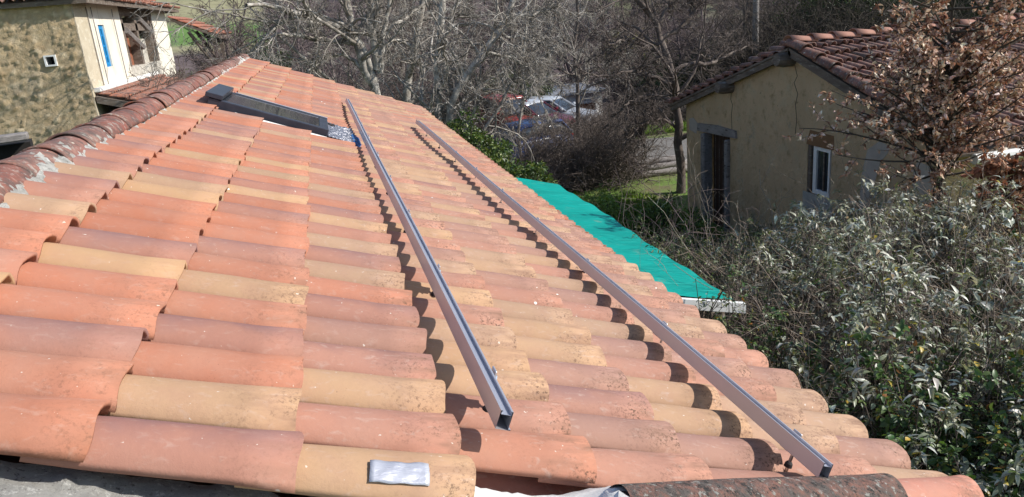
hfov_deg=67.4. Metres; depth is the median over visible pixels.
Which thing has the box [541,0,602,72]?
bare tree
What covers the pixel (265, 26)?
bare tree
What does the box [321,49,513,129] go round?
bramble thicket
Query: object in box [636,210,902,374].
privet bush
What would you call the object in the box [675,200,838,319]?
bramble thicket
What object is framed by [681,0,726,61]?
bare tree
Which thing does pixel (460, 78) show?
bare tree
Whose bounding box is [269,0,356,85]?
bare tree
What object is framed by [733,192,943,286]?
privet bush
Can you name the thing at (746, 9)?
bare tree
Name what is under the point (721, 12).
bare tree
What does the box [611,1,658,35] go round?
bare tree
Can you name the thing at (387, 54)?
bare tree
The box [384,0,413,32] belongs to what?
bare tree
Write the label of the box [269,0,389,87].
bare tree
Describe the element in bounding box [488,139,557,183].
laurel bush
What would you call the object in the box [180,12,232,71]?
bare tree
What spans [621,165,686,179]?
log
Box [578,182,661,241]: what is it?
green herbs
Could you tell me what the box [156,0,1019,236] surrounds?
ground
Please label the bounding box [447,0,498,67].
bare tree
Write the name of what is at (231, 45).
bare tree
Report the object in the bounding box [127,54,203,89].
dry vine
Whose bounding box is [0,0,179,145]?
old stone house
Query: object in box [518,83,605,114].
parked car
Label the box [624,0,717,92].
bare tree
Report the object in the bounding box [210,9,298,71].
bare tree
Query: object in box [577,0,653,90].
bare tree
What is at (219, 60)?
bramble thicket
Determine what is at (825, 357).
bramble thicket
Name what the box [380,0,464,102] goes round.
bare tree
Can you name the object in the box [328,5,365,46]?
bare tree
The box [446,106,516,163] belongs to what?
ivy bush
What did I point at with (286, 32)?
bare tree
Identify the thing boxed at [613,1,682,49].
bare tree
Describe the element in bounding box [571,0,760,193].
bare tree
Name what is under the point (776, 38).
bramble thicket
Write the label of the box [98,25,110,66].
blue window
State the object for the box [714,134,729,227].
door
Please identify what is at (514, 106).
car
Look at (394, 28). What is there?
bare tree
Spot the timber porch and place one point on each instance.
(196, 25)
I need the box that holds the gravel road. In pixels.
[563,137,686,176]
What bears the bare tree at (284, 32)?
on the ground at (182, 12)
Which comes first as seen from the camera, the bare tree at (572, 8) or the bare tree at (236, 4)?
the bare tree at (236, 4)
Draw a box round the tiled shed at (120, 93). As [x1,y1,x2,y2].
[94,71,181,106]
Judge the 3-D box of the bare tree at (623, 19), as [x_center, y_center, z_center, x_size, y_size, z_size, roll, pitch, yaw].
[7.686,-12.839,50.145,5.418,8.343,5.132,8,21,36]
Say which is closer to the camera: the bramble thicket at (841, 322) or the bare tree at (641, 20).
the bramble thicket at (841, 322)
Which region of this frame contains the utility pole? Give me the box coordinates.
[752,0,758,54]
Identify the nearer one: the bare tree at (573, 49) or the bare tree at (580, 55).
the bare tree at (573, 49)
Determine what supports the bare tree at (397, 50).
on the ground at (182, 12)
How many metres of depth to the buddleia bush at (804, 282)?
7.46 m
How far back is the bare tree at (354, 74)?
35.46 m
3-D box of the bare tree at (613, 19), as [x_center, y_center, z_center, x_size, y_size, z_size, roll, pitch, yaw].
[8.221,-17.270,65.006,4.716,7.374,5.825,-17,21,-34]
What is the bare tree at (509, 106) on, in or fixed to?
on the ground at (182, 12)
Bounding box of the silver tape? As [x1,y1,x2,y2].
[369,460,429,485]
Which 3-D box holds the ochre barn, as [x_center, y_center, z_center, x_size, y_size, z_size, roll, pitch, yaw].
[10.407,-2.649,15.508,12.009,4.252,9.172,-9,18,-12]
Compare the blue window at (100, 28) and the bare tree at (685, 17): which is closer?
the blue window at (100, 28)
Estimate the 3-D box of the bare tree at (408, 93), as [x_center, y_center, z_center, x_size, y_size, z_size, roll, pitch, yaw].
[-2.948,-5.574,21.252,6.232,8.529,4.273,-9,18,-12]
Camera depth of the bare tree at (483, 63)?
62.37 m
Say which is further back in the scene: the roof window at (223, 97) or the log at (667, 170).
the log at (667, 170)
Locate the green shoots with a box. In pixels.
[632,215,732,317]
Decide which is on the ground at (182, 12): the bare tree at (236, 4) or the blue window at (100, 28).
the bare tree at (236, 4)
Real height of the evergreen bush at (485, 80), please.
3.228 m
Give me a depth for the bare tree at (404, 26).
54.97 m
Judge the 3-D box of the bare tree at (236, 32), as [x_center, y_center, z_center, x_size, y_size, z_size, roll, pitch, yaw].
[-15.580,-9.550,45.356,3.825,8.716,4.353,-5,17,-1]
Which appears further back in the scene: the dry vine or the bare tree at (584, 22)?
the bare tree at (584, 22)
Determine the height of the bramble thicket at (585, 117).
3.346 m
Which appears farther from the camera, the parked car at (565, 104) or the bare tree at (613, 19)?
the bare tree at (613, 19)
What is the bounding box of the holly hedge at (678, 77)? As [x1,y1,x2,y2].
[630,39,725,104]
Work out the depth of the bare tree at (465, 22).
86.42 m
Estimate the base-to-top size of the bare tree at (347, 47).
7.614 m
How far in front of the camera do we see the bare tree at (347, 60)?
51.13 m
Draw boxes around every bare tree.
[127,0,447,94]
[165,0,271,68]
[178,4,297,70]
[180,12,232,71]
[199,0,254,56]
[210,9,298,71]
[217,11,270,60]
[241,0,293,47]
[248,2,322,67]
[266,1,312,60]
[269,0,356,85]
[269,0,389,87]
[270,11,306,50]
[274,32,326,73]
[283,22,322,76]
[288,0,512,129]
[290,0,352,80]
[298,11,361,82]
[321,0,333,45]
[323,27,372,85]
[328,0,369,49]
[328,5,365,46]
[333,6,393,95]
[335,12,366,71]
[339,49,399,95]
[343,0,407,90]
[345,0,585,163]
[361,23,416,81]
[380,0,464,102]
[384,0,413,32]
[386,4,413,78]
[387,25,457,83]
[389,2,432,81]
[390,0,433,97]
[393,0,486,86]
[412,22,499,113]
[427,0,488,70]
[447,0,485,47]
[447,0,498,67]
[453,0,584,155]
[465,0,504,82]
[470,0,551,94]
[477,0,507,79]
[478,0,572,77]
[498,5,536,94]
[515,0,591,87]
[518,0,653,140]
[520,0,599,82]
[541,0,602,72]
[552,1,601,83]
[557,0,639,104]
[560,0,586,66]
[561,0,585,21]
[564,0,601,82]
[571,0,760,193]
[572,0,624,28]
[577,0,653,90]
[594,10,662,106]
[595,0,671,74]
[596,1,635,39]
[605,0,721,52]
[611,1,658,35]
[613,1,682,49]
[623,5,694,88]
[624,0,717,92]
[639,0,706,66]
[656,0,709,62]
[665,0,766,43]
[673,18,702,62]
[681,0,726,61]
[689,0,732,36]
[690,0,784,63]
[716,0,784,63]
[718,0,782,47]
[760,0,786,45]
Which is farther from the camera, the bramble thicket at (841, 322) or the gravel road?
the gravel road
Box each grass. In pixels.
[563,185,749,262]
[619,118,686,135]
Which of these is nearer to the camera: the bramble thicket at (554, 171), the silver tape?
the silver tape
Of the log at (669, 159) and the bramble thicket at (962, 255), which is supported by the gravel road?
the log at (669, 159)
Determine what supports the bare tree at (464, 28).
on the ground at (182, 12)
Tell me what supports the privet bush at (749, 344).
on the ground at (182, 12)
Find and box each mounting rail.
[345,98,513,430]
[415,119,833,477]
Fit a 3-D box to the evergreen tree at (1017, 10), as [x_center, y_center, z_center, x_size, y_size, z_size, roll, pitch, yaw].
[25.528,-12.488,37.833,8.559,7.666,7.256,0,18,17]
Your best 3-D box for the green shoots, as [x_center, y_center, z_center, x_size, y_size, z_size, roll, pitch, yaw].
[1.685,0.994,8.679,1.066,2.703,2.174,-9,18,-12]
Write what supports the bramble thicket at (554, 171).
on the ground at (182, 12)
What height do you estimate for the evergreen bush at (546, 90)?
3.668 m
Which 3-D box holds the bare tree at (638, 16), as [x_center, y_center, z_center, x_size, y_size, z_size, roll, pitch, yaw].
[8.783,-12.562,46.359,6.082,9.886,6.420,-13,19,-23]
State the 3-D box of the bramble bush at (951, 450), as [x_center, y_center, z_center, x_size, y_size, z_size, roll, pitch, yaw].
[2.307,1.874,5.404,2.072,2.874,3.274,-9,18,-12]
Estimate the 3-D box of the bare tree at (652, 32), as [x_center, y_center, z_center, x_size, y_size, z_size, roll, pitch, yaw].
[7.378,-9.220,39.219,4.010,6.271,4.954,-3,17,6]
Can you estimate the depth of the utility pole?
31.99 m
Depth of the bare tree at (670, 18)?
50.39 m
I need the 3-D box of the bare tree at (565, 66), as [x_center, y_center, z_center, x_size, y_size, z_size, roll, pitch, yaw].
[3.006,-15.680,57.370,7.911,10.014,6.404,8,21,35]
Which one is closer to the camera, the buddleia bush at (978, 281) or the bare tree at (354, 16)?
the buddleia bush at (978, 281)
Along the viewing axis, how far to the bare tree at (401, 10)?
44.68 m
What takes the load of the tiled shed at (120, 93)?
on the ground at (182, 12)
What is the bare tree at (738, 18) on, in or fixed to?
on the ground at (182, 12)
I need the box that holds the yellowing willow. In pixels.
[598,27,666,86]
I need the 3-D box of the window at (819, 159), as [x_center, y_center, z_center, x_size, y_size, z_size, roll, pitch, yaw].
[5.338,-1.339,13.183,0.200,0.840,0.592,-9,18,-12]
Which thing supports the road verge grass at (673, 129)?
on the ground at (182, 12)
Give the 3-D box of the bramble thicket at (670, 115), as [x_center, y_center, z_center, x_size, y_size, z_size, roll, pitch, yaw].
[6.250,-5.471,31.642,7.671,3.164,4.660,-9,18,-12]
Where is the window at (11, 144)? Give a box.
[0,131,33,159]
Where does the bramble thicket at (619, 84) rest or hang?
on the ground at (182, 12)
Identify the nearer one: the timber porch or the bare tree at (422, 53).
the timber porch
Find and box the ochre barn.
[664,12,1023,296]
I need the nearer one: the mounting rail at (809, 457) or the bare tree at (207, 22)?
the mounting rail at (809, 457)
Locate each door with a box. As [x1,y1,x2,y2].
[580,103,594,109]
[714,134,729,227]
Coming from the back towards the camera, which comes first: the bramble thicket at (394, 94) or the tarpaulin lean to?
the bramble thicket at (394, 94)
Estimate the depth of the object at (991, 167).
7.96 m
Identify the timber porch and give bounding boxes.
[168,16,231,64]
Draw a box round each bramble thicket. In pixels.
[190,40,332,77]
[286,34,558,157]
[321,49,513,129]
[493,97,658,151]
[500,88,686,197]
[509,140,592,190]
[567,6,770,112]
[582,76,703,127]
[596,152,788,318]
[635,136,1023,486]
[650,0,1023,96]
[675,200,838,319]
[682,243,1023,483]
[741,136,1023,403]
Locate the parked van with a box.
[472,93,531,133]
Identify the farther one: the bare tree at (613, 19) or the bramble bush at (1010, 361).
the bare tree at (613, 19)
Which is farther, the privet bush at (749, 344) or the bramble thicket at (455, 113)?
the bramble thicket at (455, 113)
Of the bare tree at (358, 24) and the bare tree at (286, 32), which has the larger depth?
the bare tree at (286, 32)
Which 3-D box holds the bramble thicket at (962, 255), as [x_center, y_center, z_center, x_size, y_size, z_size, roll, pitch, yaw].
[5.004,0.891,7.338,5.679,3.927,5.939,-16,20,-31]
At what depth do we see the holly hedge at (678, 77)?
34.77 m
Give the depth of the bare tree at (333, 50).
58.03 m
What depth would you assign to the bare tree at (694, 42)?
41.18 m
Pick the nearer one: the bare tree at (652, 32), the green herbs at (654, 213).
the green herbs at (654, 213)
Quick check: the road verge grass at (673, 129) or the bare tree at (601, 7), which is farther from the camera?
the bare tree at (601, 7)
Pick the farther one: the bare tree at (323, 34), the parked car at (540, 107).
the bare tree at (323, 34)
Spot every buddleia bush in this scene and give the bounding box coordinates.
[706,193,960,398]
[767,158,1023,390]
[768,228,1023,496]
[824,201,1023,447]
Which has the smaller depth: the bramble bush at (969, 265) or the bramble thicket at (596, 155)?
the bramble bush at (969, 265)
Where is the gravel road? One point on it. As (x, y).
(670, 151)
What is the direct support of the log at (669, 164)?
on the gravel road
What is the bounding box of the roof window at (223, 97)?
[205,84,361,146]
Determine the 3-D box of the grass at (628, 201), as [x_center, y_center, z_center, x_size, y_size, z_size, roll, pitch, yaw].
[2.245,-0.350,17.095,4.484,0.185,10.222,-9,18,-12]
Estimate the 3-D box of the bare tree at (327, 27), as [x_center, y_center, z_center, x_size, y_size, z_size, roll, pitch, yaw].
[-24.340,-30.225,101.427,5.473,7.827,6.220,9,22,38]
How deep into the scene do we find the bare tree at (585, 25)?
64.05 m
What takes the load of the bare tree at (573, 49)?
on the ground at (182, 12)
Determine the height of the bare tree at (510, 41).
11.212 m
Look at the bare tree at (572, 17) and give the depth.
78.57 m
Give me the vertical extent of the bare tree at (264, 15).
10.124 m
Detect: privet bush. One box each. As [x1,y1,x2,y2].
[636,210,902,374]
[642,217,804,313]
[693,264,806,368]
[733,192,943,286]
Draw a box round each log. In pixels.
[610,155,675,164]
[614,159,686,174]
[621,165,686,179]
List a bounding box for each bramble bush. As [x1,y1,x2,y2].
[732,278,1023,496]
[858,222,1023,437]
[872,327,1023,496]
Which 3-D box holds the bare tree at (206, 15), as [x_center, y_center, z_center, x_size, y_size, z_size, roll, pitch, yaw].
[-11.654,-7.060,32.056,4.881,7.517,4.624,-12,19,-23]
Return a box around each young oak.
[782,0,1023,262]
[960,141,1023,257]
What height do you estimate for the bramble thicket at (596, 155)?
3.933 m
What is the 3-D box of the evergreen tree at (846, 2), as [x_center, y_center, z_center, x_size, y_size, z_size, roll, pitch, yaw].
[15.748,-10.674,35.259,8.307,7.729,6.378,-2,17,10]
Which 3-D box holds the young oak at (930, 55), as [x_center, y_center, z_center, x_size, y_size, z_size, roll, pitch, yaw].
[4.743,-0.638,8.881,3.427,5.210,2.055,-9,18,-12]
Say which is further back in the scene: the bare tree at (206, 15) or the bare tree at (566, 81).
the bare tree at (566, 81)
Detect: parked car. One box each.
[476,117,574,161]
[518,83,605,114]
[518,99,575,124]
[528,96,599,125]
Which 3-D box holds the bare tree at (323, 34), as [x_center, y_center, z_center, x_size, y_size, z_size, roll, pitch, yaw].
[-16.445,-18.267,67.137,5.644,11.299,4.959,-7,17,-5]
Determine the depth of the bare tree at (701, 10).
56.01 m
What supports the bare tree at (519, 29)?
on the ground at (182, 12)
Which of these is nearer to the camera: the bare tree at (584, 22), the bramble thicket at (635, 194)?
the bramble thicket at (635, 194)
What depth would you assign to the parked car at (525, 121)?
25.41 m
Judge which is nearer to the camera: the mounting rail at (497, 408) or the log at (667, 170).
the mounting rail at (497, 408)
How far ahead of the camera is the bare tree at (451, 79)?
30.27 m
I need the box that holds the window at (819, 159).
[807,145,831,197]
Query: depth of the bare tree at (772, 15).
43.55 m
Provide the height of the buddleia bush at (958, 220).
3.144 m
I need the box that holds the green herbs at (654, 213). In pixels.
[626,190,732,262]
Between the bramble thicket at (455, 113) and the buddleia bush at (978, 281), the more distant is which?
the bramble thicket at (455, 113)
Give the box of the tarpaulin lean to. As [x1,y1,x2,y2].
[517,178,745,323]
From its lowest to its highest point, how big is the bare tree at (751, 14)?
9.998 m
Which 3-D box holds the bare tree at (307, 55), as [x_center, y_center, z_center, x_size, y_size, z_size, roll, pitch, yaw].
[-10.580,-7.704,40.124,4.741,7.301,4.491,2,18,20]
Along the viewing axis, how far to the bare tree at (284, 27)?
30.95 m
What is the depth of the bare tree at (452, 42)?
34.79 m
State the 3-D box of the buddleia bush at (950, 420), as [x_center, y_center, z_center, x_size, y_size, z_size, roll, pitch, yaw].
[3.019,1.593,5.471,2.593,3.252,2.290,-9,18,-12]
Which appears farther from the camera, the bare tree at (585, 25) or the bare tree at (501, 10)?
the bare tree at (501, 10)
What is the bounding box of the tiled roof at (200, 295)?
[0,53,983,496]
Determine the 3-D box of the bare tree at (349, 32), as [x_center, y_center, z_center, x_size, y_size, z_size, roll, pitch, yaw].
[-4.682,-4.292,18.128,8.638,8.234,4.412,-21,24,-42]
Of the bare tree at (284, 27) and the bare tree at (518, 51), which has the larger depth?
the bare tree at (518, 51)

